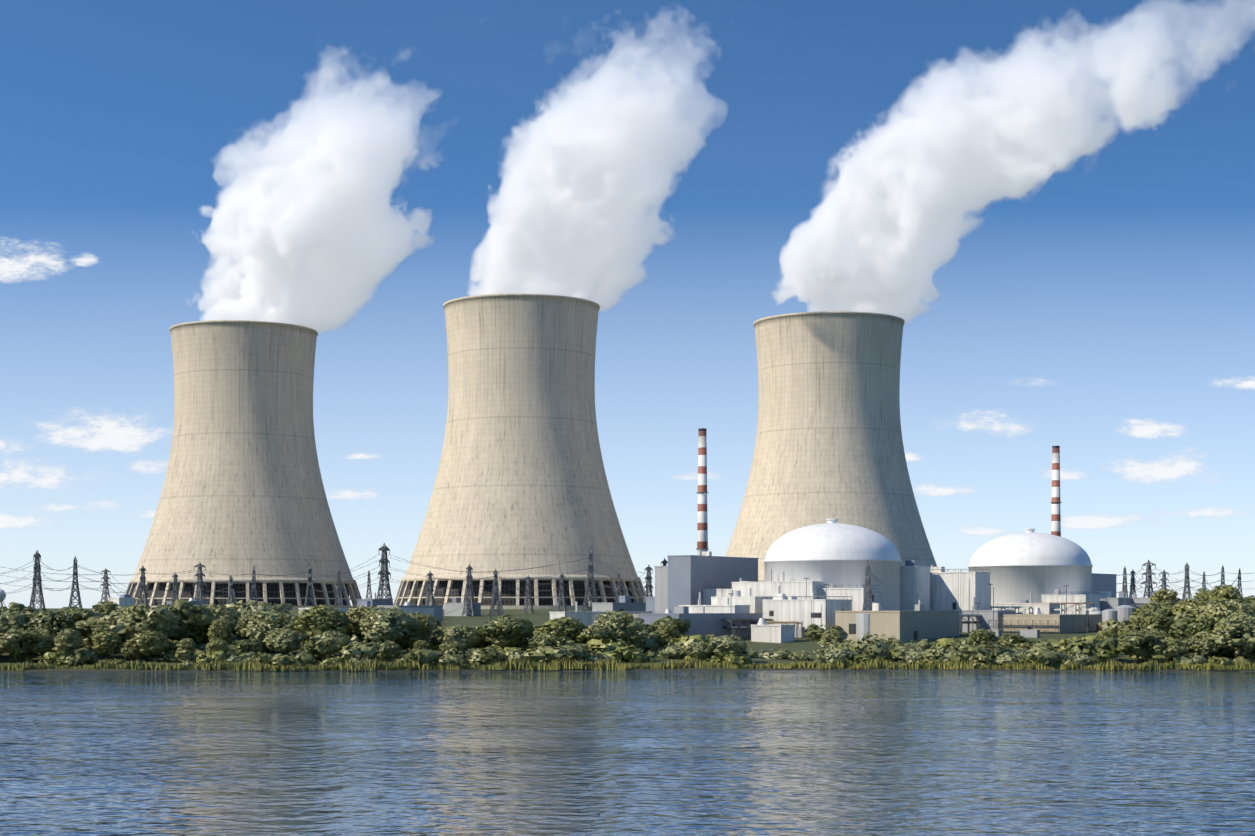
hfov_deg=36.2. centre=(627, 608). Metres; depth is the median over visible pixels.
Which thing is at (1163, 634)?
tree
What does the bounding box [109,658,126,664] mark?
bush
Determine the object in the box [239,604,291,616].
tree
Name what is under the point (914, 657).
bush
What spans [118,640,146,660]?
bush
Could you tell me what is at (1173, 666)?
reeds
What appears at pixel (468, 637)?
tree
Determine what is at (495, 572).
pylon
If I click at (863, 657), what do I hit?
bush
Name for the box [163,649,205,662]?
bush
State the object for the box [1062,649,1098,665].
bush
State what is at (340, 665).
reeds
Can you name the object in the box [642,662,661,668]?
reeds
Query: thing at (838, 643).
bush
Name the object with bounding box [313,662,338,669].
reeds
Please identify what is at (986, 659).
bush
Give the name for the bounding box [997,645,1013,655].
bush
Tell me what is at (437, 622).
tree
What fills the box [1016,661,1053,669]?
reeds
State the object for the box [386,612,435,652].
tree
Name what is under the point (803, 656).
bush
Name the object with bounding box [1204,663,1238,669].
reeds
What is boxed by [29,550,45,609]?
pylon
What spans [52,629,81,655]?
tree
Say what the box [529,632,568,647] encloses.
bush
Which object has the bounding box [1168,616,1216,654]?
tree
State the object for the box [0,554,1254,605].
power lines
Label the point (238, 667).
reeds
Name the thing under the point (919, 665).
reeds
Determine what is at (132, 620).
tree
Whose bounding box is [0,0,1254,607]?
sky
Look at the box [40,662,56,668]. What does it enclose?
reeds
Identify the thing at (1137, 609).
tree
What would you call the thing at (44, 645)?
tree
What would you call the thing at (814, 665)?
reeds
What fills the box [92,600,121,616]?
tree
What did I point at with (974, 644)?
bush
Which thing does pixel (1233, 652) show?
bush
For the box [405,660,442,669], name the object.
reeds
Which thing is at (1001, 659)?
bush
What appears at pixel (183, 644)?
tree
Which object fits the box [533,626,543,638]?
bush
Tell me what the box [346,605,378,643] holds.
tree
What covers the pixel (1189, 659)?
bush
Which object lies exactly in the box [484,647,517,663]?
bush
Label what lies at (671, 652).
bush
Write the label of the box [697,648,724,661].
bush
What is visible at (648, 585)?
pylon
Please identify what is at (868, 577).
pylon
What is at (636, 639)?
tree
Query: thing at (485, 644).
tree
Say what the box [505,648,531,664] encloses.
bush
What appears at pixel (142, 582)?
pylon
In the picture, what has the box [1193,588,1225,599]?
tree
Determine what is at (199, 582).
pylon
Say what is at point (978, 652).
bush
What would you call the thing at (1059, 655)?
bush
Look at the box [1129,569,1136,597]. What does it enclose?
pylon
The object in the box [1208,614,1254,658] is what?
tree
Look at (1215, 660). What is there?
bush
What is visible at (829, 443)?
cooling tower
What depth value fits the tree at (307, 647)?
474.63 m
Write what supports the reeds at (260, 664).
on the ground
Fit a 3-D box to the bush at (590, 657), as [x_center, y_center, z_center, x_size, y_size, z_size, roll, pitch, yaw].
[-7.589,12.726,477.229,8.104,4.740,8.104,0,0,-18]
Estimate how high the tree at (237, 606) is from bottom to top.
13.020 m
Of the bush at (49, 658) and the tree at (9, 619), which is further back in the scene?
the tree at (9, 619)
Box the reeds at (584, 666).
[581,659,603,668]
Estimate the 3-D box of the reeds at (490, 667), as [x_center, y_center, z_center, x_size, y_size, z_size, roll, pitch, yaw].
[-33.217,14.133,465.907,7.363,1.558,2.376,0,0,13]
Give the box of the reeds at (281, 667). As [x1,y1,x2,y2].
[262,664,300,670]
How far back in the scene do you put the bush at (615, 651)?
482.18 m
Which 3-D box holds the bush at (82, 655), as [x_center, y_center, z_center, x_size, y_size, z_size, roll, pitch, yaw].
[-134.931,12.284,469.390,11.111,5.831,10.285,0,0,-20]
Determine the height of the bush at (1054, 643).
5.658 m
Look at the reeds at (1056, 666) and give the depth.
468.31 m
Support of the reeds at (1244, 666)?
on the ground
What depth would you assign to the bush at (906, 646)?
493.11 m
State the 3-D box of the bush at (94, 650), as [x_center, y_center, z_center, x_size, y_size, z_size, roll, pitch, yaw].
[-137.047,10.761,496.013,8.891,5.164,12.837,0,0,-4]
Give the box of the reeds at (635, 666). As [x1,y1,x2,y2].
[622,662,647,668]
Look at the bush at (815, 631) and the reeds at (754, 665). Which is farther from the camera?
the bush at (815, 631)
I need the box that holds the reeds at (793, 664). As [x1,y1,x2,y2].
[786,660,808,667]
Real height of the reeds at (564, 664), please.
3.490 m
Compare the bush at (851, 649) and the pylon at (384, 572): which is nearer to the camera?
the bush at (851, 649)
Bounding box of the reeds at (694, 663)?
[679,657,713,667]
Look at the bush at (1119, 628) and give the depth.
557.21 m
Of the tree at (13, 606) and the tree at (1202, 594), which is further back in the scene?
the tree at (1202, 594)
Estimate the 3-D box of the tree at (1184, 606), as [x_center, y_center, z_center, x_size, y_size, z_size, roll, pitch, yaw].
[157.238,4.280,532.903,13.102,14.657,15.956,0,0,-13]
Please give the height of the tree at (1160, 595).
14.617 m
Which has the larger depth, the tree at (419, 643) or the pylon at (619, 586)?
the pylon at (619, 586)
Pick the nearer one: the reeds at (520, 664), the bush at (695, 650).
the reeds at (520, 664)
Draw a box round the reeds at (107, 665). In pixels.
[90,660,118,668]
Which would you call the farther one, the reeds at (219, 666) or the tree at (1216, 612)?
the tree at (1216, 612)
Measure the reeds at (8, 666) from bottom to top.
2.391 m
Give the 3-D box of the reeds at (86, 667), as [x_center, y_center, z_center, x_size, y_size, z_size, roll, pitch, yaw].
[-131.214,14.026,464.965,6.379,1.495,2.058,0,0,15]
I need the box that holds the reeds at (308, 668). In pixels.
[294,664,321,670]
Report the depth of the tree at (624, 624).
497.63 m
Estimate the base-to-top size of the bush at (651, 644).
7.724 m
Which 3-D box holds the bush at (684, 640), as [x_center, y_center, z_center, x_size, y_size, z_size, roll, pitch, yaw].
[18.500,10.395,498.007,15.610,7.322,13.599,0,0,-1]
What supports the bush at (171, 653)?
on the ground
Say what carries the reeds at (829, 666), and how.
on the ground
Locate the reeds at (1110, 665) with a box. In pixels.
[1095,659,1130,669]
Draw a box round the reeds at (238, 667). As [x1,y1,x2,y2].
[224,663,245,669]
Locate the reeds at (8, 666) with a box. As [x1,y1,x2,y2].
[1,662,25,670]
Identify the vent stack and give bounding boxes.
[696,428,708,555]
[1050,446,1061,536]
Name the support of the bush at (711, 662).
on the ground
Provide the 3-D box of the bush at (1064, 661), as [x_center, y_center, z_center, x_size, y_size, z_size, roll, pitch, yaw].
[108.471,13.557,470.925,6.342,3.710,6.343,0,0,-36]
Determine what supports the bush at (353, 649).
on the ground
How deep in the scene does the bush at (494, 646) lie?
506.57 m
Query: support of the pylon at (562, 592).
on the ground
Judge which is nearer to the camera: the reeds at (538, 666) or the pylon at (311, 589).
the reeds at (538, 666)
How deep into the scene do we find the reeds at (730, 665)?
473.54 m
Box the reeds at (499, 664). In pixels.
[492,660,512,668]
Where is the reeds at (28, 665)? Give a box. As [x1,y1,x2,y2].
[17,660,44,669]
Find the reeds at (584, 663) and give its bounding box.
[571,660,592,667]
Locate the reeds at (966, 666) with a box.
[945,659,975,668]
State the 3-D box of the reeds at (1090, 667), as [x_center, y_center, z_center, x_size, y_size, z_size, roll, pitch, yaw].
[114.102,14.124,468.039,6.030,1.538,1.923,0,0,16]
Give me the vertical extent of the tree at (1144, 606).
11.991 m
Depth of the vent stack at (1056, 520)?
764.34 m
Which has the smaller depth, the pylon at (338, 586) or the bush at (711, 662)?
the bush at (711, 662)
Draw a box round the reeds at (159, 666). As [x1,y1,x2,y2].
[137,660,175,669]
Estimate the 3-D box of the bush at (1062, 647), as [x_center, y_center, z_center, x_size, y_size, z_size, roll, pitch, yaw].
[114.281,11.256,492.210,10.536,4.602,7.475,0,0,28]
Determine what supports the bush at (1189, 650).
on the ground
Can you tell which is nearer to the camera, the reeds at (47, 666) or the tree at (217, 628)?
the reeds at (47, 666)
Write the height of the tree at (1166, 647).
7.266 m
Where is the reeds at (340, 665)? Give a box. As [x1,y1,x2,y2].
[331,661,363,669]
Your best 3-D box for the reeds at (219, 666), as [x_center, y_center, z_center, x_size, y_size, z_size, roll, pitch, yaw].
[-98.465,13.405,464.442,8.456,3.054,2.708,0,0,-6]
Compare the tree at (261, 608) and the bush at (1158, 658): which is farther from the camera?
the tree at (261, 608)
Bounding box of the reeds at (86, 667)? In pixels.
[77,664,93,668]
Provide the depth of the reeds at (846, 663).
474.30 m
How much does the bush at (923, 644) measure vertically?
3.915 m
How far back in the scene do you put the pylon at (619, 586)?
832.96 m
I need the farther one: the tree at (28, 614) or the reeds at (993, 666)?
the tree at (28, 614)
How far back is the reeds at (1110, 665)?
466.39 m
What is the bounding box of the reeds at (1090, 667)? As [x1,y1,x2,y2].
[1083,664,1102,668]
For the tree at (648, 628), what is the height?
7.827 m
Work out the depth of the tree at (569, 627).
492.01 m
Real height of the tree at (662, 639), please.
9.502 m
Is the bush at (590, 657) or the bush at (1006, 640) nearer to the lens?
the bush at (590, 657)
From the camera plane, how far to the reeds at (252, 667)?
462.96 m
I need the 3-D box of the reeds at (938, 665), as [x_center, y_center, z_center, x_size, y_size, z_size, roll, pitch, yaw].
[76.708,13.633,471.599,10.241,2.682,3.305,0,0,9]
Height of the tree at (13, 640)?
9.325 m
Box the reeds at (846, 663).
[827,658,859,667]
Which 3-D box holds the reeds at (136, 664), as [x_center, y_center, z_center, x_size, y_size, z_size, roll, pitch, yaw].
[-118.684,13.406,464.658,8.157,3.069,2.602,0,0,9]
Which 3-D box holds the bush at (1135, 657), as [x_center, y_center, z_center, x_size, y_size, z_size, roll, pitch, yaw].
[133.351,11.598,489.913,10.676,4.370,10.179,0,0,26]
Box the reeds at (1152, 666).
[1137,659,1166,669]
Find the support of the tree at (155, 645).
on the ground
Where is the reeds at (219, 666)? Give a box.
[203,660,236,669]
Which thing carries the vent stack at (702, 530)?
on the ground
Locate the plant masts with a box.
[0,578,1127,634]
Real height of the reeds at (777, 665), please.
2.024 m
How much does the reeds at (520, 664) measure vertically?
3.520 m
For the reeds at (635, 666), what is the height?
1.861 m
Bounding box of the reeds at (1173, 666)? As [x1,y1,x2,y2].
[1162,660,1184,668]
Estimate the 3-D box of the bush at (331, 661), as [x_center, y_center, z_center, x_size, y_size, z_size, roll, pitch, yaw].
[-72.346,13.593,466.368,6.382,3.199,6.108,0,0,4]
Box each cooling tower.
[125,320,361,608]
[393,293,645,608]
[725,311,936,581]
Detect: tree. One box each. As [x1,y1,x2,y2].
[0,610,30,655]
[0,628,39,662]
[1,602,38,612]
[18,611,37,653]
[26,632,57,661]
[27,608,80,642]
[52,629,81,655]
[57,606,104,637]
[69,615,117,643]
[90,623,125,658]
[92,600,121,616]
[92,631,123,660]
[97,603,179,641]
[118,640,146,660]
[129,630,169,661]
[160,599,215,642]
[165,640,177,653]
[176,638,195,655]
[186,619,211,643]
[187,604,240,635]
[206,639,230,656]
[207,618,234,643]
[224,600,293,617]
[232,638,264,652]
[235,610,269,646]
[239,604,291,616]
[242,611,298,654]
[262,628,306,654]
[274,633,301,654]
[292,609,307,632]
[294,604,350,641]
[299,642,322,658]
[309,631,349,657]
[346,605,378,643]
[357,605,412,643]
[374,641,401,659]
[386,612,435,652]
[408,612,443,632]
[413,640,429,655]
[429,625,448,648]
[436,625,485,649]
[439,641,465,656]
[474,625,497,648]
[478,614,534,649]
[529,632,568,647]
[542,617,587,645]
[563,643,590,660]
[576,624,617,644]
[591,610,644,641]
[622,632,642,647]
[637,623,654,636]
[651,616,690,635]
[655,621,680,647]
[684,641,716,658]
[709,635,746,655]
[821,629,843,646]
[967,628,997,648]
[1097,630,1118,644]
[1116,630,1161,664]
[1128,610,1173,636]
[1132,606,1141,614]
[1139,600,1172,612]
[1143,603,1174,617]
[1147,629,1168,641]
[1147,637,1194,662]
[1150,588,1181,603]
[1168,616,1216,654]
[1171,611,1198,652]
[1173,598,1208,617]
[1185,599,1254,657]
[1190,632,1221,660]
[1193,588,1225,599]
[1206,584,1245,603]
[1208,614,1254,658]
[1243,595,1254,603]
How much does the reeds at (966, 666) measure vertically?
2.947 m
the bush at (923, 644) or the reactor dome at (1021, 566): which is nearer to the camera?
the bush at (923, 644)
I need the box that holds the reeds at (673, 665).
[657,660,690,668]
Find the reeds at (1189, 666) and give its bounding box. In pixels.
[1177,662,1207,668]
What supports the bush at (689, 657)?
on the ground
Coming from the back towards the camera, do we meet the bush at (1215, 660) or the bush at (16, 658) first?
the bush at (16, 658)
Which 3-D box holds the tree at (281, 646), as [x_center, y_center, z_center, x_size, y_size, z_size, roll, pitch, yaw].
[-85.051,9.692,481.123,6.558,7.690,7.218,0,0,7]
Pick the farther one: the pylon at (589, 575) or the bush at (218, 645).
the pylon at (589, 575)
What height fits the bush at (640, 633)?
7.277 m
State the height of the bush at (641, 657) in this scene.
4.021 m
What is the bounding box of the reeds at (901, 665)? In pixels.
[887,663,908,668]
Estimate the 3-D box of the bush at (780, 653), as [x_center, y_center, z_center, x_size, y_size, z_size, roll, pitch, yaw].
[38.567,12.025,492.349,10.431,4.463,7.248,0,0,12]
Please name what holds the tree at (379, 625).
on the ground
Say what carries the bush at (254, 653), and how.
on the ground
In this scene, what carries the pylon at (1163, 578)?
on the ground
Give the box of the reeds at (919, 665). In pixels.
[900,660,936,668]
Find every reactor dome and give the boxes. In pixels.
[763,519,900,610]
[968,529,1092,609]
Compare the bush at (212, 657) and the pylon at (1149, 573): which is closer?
the bush at (212, 657)
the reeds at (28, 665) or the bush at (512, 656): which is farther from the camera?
the bush at (512, 656)
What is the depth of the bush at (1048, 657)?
468.50 m
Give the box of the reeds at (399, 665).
[388,660,415,669]
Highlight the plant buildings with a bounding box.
[107,551,1191,642]
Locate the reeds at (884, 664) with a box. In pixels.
[860,657,898,668]
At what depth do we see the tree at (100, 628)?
482.17 m
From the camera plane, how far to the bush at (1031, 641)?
533.56 m
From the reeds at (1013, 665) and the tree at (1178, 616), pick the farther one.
the tree at (1178, 616)
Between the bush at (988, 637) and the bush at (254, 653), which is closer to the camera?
the bush at (254, 653)
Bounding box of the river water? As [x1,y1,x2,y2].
[0,670,1254,835]
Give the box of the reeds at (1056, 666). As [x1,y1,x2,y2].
[1039,661,1060,668]
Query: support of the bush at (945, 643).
on the ground
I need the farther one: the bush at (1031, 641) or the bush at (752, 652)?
the bush at (1031, 641)
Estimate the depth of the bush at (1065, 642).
490.98 m
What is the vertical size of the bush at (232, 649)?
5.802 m
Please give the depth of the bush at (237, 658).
469.23 m
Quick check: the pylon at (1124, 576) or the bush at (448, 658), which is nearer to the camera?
the bush at (448, 658)
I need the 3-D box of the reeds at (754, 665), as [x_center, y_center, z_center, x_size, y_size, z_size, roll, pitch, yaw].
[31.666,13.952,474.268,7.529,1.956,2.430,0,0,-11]
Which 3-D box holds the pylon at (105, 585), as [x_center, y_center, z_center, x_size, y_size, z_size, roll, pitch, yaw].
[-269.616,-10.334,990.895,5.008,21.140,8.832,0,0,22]
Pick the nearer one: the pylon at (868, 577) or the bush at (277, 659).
the bush at (277, 659)
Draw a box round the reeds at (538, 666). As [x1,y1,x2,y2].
[524,661,559,669]
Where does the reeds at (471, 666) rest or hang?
on the ground
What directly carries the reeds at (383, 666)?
on the ground
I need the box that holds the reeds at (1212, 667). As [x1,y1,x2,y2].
[1192,661,1226,669]
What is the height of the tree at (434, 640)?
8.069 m
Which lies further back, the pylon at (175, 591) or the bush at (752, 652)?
the pylon at (175, 591)
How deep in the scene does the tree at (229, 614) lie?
504.81 m
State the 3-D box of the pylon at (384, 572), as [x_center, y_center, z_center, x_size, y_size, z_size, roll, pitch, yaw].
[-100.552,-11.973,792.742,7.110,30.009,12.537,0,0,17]
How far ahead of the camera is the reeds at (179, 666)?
463.43 m
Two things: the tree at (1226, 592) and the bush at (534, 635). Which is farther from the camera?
the tree at (1226, 592)
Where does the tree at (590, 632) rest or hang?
on the ground
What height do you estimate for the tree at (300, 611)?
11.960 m
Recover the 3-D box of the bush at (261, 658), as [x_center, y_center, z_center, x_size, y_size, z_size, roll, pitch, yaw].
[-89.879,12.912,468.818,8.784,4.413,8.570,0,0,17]
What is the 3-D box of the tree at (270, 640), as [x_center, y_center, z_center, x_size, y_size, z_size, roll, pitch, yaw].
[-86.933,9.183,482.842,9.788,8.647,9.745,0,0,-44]
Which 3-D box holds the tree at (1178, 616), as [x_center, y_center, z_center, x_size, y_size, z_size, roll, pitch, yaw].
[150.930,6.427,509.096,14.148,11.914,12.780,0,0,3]
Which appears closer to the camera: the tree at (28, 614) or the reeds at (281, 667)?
the reeds at (281, 667)
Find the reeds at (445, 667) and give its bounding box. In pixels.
[435,663,459,669]
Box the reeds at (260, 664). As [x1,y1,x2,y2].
[245,662,277,669]
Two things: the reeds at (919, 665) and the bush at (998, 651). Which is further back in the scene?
the bush at (998, 651)
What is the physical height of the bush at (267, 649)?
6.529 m
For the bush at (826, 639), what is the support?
on the ground
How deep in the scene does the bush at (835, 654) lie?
477.49 m
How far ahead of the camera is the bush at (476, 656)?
471.03 m
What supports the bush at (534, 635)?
on the ground
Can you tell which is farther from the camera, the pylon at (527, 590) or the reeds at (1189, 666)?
the pylon at (527, 590)
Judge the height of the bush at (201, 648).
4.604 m
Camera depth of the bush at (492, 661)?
470.57 m
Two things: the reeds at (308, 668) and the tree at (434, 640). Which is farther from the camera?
the tree at (434, 640)
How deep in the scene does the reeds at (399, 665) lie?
463.43 m
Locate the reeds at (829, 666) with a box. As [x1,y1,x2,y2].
[816,663,843,668]
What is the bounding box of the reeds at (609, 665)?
[592,658,627,669]
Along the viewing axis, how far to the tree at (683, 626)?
539.18 m
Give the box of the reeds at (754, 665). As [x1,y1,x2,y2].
[741,662,768,668]
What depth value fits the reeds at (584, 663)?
469.67 m
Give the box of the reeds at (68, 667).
[58,665,78,668]
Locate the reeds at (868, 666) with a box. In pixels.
[847,663,878,668]
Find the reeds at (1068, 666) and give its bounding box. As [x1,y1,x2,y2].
[1060,662,1084,669]
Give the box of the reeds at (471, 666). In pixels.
[460,662,484,668]
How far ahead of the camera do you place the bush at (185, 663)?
465.61 m
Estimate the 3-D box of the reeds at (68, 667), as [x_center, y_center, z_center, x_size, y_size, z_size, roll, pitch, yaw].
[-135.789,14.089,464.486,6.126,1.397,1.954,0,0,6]
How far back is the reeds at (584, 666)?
469.29 m
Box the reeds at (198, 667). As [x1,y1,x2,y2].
[188,662,214,669]
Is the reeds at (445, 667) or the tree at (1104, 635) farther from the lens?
the tree at (1104, 635)
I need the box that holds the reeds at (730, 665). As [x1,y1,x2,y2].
[713,661,738,668]
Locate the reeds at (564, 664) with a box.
[548,657,582,668]
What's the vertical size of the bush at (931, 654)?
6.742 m
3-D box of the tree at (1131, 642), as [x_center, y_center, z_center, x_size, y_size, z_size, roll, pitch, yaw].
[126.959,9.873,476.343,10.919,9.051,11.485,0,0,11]
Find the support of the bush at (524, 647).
on the ground
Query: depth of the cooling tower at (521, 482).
946.16 m
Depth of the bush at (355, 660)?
465.55 m
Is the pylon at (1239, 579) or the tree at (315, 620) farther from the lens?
the pylon at (1239, 579)
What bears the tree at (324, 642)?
on the ground
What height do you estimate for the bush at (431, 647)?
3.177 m
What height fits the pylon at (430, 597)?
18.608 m
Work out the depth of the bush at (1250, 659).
473.44 m
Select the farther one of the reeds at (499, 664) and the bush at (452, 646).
the bush at (452, 646)
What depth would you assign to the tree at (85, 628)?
496.08 m
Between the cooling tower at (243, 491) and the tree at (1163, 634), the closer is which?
the tree at (1163, 634)
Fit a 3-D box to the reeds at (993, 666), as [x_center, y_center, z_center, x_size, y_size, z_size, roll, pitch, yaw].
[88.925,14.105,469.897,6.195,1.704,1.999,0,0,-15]
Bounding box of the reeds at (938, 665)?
[922,660,959,669]
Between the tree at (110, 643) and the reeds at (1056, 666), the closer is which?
the reeds at (1056, 666)
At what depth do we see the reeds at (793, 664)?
474.93 m
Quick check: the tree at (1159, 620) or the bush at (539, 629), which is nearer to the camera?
the tree at (1159, 620)
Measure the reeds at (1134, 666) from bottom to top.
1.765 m
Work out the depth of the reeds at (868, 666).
472.53 m
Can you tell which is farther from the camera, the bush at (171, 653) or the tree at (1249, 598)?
the tree at (1249, 598)
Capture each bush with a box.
[10,652,34,661]
[39,652,76,665]
[53,647,98,666]
[85,645,111,655]
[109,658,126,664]
[160,650,174,659]
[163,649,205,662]
[181,660,195,666]
[194,644,206,658]
[196,651,225,665]
[203,645,240,656]
[222,650,251,664]
[234,645,275,651]
[236,650,270,660]
[244,652,273,665]
[270,652,305,666]
[289,653,318,665]
[314,654,329,659]
[318,658,338,665]
[329,633,391,663]
[349,655,373,664]
[396,647,439,664]
[425,641,439,649]
[438,650,469,666]
[467,647,504,664]
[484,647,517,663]
[486,659,502,664]
[488,640,499,649]
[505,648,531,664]
[516,639,534,653]
[518,638,590,664]
[527,631,541,641]
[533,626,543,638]
[584,650,610,663]
[587,639,641,662]
[624,650,656,662]
[636,629,654,638]
[638,631,667,653]
[657,642,686,658]
[670,635,715,649]
[684,656,702,662]
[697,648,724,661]
[707,655,724,663]
[715,649,751,665]
[740,648,757,657]
[759,647,794,659]
[788,650,810,660]
[804,624,845,640]
[807,642,860,663]
[817,646,867,660]
[819,641,851,653]
[831,631,891,654]
[852,649,886,664]
[869,648,904,661]
[876,634,903,643]
[890,641,917,655]
[893,647,925,664]
[909,639,935,648]
[920,656,945,664]
[921,644,967,661]
[932,638,967,651]
[946,645,990,664]
[947,639,996,651]
[963,654,994,668]
[971,643,1008,658]
[991,651,1025,665]
[995,634,1029,646]
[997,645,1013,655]
[1010,640,1065,663]
[1014,642,1034,648]
[1017,648,1059,664]
[1029,639,1041,645]
[1039,638,1070,649]
[1055,645,1067,654]
[1057,635,1107,653]
[1057,656,1082,666]
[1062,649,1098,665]
[1066,637,1123,663]
[1095,618,1129,635]
[1127,653,1150,658]
[1136,653,1174,664]
[1172,650,1206,665]
[1186,647,1194,652]
[1204,646,1254,658]
[1204,656,1232,665]
[1232,656,1248,664]
[1235,655,1254,665]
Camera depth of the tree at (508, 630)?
483.27 m
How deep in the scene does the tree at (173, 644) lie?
479.57 m
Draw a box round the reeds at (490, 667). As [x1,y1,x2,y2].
[477,664,504,669]
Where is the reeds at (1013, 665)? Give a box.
[999,661,1026,669]
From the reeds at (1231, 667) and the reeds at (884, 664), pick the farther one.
the reeds at (884, 664)
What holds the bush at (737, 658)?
on the ground
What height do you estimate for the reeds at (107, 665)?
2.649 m
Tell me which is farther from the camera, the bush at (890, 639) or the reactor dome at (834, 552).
the reactor dome at (834, 552)
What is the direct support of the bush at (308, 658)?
on the ground
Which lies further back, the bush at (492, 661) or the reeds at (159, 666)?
the bush at (492, 661)
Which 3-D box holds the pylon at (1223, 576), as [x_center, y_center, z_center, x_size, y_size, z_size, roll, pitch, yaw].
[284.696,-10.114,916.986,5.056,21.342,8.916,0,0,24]
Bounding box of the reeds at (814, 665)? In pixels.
[791,659,827,667]
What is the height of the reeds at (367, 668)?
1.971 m
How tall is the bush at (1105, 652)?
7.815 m
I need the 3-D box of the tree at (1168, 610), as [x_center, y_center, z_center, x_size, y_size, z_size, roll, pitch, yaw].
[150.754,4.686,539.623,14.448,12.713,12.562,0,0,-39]
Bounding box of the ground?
[0,608,1254,671]
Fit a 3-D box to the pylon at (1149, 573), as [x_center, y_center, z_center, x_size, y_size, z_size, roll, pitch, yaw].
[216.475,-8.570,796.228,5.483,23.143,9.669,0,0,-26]
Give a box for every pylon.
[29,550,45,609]
[68,556,82,608]
[100,568,110,605]
[137,565,148,608]
[171,572,178,605]
[193,562,205,600]
[227,575,233,602]
[250,566,257,604]
[304,563,314,607]
[334,567,343,607]
[366,571,371,598]
[376,543,391,598]
[425,571,434,605]
[462,564,476,615]
[489,569,502,615]
[522,575,533,612]
[556,573,566,611]
[582,547,597,611]
[615,570,620,602]
[643,565,652,602]
[862,560,872,610]
[1122,566,1127,597]
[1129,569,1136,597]
[1141,560,1156,597]
[1159,570,1169,594]
[1182,562,1190,600]
[1202,572,1205,589]
[1220,565,1224,586]
[1237,568,1242,596]
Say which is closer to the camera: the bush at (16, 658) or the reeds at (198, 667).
the reeds at (198, 667)
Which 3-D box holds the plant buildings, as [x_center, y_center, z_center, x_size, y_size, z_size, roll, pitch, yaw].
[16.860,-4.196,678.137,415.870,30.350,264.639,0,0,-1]
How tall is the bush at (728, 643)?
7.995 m
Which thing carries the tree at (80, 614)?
on the ground
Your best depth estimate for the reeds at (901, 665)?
472.01 m
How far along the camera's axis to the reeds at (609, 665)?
468.75 m
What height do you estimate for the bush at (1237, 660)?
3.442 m
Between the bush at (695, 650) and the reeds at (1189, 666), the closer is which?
the reeds at (1189, 666)
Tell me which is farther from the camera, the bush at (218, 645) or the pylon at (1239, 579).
the pylon at (1239, 579)
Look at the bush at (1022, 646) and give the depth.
523.56 m
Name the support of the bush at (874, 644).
on the ground
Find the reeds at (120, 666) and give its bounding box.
[111,663,133,668]
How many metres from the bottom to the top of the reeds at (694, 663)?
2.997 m
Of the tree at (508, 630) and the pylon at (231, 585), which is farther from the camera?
the pylon at (231, 585)
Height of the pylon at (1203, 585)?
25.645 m
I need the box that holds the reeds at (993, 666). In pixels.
[979,663,998,669]
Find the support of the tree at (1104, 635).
on the ground
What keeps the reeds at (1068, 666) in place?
on the ground
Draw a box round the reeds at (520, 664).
[502,655,537,669]
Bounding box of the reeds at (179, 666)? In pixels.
[164,663,189,670]
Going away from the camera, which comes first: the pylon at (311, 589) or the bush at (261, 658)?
the bush at (261, 658)
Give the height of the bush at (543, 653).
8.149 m
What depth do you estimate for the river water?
200.10 m
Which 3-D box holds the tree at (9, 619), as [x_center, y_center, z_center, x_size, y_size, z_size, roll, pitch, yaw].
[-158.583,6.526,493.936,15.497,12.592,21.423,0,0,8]
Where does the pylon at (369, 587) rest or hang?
on the ground
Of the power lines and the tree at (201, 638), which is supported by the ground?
the tree at (201, 638)
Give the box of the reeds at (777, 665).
[761,661,792,668]
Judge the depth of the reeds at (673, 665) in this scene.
472.32 m
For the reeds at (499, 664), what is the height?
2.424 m
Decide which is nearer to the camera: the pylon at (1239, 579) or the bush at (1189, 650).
the bush at (1189, 650)
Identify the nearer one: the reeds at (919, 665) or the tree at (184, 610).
the reeds at (919, 665)
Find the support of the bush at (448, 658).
on the ground
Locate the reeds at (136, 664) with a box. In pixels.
[122,659,152,669]
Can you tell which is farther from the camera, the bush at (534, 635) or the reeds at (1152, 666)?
the bush at (534, 635)
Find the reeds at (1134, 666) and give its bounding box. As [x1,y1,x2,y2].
[1128,662,1139,668]
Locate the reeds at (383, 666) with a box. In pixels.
[359,657,394,669]
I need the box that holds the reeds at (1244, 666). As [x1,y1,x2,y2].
[1229,661,1254,669]
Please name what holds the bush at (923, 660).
on the ground
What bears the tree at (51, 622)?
on the ground
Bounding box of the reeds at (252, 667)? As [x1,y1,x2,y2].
[229,659,263,670]
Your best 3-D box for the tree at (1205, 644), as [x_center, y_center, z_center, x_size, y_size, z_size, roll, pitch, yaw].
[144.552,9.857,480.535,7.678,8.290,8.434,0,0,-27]
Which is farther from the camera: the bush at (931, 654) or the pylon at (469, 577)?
the pylon at (469, 577)
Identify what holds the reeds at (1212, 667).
on the ground
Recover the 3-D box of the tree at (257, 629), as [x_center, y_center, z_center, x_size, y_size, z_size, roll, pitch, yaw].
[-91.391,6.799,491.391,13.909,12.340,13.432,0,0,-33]
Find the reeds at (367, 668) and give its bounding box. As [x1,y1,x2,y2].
[340,663,374,670]

